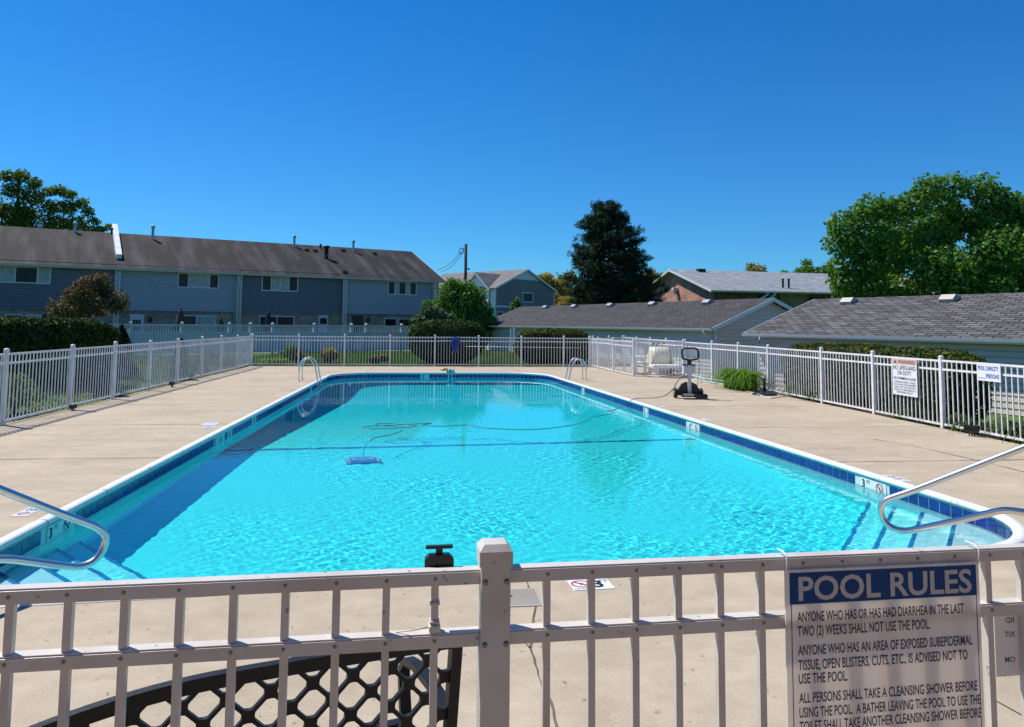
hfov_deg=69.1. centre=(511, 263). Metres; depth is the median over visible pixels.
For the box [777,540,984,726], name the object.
rules board
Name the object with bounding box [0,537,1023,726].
picket fence
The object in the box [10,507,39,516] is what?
depth plate
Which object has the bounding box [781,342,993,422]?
clipped yew
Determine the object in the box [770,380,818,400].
bed plant
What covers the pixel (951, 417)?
bed plant
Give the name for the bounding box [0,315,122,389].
yew hedge
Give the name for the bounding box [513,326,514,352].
white post
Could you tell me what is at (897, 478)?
depth plate
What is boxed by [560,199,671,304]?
pine tree
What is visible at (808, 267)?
distant tree
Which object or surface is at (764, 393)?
umbrella base
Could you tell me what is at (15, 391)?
leafy shrub
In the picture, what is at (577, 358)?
pool ladder
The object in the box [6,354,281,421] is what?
side lawn grass
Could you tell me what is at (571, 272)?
distant tree
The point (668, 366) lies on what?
plastic lounger
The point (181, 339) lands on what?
juniper
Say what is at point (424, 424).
cleaner cable
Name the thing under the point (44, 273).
window
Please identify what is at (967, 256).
maple tree
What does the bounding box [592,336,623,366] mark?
picket fence
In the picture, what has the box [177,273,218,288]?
window
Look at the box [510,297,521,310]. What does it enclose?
young tree
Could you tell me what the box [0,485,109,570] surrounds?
pool handrail
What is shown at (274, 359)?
daylily
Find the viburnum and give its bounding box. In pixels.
[408,304,457,328]
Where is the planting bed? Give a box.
[705,379,1014,442]
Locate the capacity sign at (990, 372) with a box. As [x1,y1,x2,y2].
[977,363,1000,382]
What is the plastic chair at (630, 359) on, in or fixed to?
on the pool deck
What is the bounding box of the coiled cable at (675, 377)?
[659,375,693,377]
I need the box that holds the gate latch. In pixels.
[396,544,453,632]
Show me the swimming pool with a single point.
(1012, 531)
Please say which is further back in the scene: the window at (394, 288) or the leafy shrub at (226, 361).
the window at (394, 288)
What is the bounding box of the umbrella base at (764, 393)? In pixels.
[752,378,776,395]
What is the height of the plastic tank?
1.084 m
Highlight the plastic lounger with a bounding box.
[649,364,681,373]
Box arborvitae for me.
[118,324,141,379]
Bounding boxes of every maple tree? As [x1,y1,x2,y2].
[819,169,1023,298]
[966,225,1022,287]
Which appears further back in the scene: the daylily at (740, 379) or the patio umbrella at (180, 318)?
the patio umbrella at (180, 318)
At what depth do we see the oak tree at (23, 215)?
81.56 m
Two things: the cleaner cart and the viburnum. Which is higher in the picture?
the viburnum
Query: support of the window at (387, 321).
in the townhouse row
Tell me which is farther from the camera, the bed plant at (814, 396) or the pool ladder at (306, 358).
the pool ladder at (306, 358)
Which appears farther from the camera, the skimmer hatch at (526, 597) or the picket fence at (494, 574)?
the skimmer hatch at (526, 597)
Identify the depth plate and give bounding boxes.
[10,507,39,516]
[202,426,216,428]
[567,578,614,590]
[882,475,911,481]
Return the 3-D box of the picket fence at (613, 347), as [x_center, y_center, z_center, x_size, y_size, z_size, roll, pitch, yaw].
[3.777,3.387,27.659,1.771,1.321,6.122,3,-5,-25]
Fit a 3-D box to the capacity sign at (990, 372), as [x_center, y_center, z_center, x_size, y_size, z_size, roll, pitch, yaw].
[7.521,1.712,11.743,0.010,0.282,0.502,1,-5,-6]
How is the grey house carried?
on the lawn at (987, 416)
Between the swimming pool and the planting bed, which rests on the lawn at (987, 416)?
the planting bed
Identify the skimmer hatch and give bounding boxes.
[199,423,219,425]
[510,588,541,606]
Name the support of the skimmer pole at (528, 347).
attached to the picket fence at (390, 340)
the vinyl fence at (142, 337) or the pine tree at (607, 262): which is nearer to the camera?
the vinyl fence at (142, 337)
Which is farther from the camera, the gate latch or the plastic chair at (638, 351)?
the plastic chair at (638, 351)
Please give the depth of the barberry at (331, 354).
31.13 m
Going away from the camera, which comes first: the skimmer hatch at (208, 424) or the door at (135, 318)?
the skimmer hatch at (208, 424)
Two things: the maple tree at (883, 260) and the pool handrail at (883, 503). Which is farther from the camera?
the maple tree at (883, 260)
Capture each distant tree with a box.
[537,271,569,302]
[555,293,573,305]
[556,269,582,294]
[743,262,767,271]
[793,258,833,273]
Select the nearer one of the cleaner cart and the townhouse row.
the cleaner cart
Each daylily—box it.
[253,357,289,365]
[700,366,778,391]
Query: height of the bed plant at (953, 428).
0.253 m
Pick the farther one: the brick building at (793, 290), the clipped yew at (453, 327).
the brick building at (793, 290)
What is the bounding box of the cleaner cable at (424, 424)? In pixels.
[362,377,701,440]
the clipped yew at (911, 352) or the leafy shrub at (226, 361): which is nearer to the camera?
the clipped yew at (911, 352)
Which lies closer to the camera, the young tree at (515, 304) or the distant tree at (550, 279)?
the young tree at (515, 304)
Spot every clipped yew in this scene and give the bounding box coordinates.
[407,318,487,363]
[513,327,591,364]
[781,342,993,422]
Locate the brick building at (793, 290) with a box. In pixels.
[653,269,963,307]
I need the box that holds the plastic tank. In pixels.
[647,343,670,372]
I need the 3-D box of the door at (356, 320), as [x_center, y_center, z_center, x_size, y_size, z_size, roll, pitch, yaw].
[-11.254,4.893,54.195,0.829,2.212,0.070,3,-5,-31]
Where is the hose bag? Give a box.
[451,337,459,352]
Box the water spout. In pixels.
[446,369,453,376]
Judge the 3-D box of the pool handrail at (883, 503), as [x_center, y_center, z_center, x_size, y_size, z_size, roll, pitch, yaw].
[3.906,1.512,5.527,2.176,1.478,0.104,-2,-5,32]
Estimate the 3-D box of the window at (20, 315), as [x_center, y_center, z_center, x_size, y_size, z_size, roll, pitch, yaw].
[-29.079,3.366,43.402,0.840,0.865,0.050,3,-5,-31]
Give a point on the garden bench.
(139, 701)
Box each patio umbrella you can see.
[175,308,184,330]
[263,310,271,331]
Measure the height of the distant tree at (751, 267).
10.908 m
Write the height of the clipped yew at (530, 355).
1.694 m
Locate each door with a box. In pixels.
[130,314,143,346]
[318,315,327,331]
[352,316,362,331]
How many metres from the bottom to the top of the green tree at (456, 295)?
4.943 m
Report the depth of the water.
8.10 m
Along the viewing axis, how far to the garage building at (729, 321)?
35.34 m
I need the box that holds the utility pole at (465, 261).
[464,244,469,280]
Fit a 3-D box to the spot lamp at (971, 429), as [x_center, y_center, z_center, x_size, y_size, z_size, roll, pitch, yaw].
[7.340,2.664,11.881,0.090,0.170,0.221,3,-5,-26]
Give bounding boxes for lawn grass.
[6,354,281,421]
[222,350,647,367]
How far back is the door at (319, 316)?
52.86 m
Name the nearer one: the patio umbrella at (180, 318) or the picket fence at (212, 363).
the picket fence at (212, 363)
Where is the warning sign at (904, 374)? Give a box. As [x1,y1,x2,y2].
[892,358,917,397]
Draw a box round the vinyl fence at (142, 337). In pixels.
[102,321,410,353]
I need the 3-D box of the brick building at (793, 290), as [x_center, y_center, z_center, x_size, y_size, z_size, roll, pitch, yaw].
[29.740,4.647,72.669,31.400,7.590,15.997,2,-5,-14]
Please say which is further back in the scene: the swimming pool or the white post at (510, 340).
the white post at (510, 340)
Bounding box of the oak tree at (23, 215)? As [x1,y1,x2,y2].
[0,168,111,231]
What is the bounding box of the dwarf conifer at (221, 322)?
[216,316,223,345]
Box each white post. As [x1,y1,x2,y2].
[510,328,511,352]
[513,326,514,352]
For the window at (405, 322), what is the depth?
56.14 m
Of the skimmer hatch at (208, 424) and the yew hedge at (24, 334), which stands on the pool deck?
the skimmer hatch at (208, 424)
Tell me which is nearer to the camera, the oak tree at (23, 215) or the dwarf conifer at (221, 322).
the dwarf conifer at (221, 322)
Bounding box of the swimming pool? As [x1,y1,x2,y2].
[0,372,1023,607]
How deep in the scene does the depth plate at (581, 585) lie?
4.92 m
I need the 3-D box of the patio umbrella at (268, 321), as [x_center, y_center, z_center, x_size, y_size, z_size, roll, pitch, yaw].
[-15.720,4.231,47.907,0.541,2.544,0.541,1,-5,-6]
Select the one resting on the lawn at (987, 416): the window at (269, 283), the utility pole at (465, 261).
the utility pole at (465, 261)
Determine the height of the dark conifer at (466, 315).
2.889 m
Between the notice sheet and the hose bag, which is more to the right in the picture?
the notice sheet
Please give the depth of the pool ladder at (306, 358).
21.69 m
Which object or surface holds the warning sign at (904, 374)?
attached to the picket fence at (941, 369)
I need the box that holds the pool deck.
[0,366,1023,726]
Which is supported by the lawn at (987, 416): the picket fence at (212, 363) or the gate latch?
the picket fence at (212, 363)
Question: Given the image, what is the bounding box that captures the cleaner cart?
[673,347,707,397]
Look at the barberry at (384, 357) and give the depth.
31.16 m
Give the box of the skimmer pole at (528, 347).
[466,346,579,347]
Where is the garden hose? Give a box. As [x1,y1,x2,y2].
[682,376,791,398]
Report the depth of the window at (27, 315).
43.93 m
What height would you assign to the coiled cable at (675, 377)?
0.044 m
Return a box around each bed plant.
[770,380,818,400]
[794,388,845,403]
[876,404,938,422]
[910,411,986,428]
[935,417,998,435]
[969,417,1023,443]
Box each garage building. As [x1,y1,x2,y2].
[485,298,793,381]
[741,293,1023,416]
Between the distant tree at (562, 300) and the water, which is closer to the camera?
the water
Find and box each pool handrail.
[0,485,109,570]
[877,444,1023,533]
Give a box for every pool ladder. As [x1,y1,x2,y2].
[298,357,321,386]
[565,357,587,380]
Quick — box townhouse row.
[0,222,445,348]
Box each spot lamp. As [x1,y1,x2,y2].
[69,404,76,410]
[963,424,979,435]
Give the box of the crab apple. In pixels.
[44,270,132,319]
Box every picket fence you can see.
[0,333,251,424]
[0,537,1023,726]
[251,334,589,366]
[590,336,684,375]
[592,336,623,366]
[624,336,1023,440]
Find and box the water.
[0,377,1006,584]
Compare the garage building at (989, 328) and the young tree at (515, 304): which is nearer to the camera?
the garage building at (989, 328)
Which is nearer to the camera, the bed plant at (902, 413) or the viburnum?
the bed plant at (902, 413)
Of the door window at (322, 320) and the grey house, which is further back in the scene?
the grey house
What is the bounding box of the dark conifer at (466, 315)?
[462,305,470,320]
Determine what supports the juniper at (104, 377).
on the lawn at (987, 416)
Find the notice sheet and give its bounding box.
[994,615,1019,676]
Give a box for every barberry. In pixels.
[321,347,339,363]
[367,353,388,363]
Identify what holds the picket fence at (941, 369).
on the lawn at (987, 416)
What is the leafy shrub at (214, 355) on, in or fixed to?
on the lawn at (987, 416)
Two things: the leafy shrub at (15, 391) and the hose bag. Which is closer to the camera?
the leafy shrub at (15, 391)
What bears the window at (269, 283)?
in the townhouse row
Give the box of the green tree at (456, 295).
[421,277,498,342]
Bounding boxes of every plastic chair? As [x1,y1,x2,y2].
[622,348,644,373]
[635,347,647,370]
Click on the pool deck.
(62, 458)
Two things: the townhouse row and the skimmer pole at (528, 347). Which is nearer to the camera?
the skimmer pole at (528, 347)
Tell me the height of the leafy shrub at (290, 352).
0.837 m
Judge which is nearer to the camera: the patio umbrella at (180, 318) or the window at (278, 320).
the patio umbrella at (180, 318)
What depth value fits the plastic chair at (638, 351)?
27.64 m
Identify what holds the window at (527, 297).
in the grey house
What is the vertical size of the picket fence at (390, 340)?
1.322 m
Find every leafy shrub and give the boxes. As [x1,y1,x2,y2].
[0,372,52,414]
[194,348,219,371]
[217,354,235,367]
[277,344,307,362]
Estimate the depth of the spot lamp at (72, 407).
14.18 m
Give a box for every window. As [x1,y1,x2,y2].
[0,266,37,283]
[5,314,21,316]
[26,314,41,317]
[37,267,50,283]
[176,315,215,324]
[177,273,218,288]
[259,316,293,326]
[261,276,297,291]
[320,318,326,323]
[384,318,396,327]
[388,281,416,294]
[398,318,410,327]
[522,292,532,302]
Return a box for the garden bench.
[28,647,462,726]
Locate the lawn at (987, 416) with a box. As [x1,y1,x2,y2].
[0,349,1023,443]
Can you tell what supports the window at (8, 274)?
in the townhouse row
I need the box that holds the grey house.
[439,269,557,319]
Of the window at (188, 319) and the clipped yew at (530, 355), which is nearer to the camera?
the clipped yew at (530, 355)
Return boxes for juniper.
[91,348,122,398]
[170,337,190,381]
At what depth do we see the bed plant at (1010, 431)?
11.58 m
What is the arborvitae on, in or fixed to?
on the lawn at (987, 416)

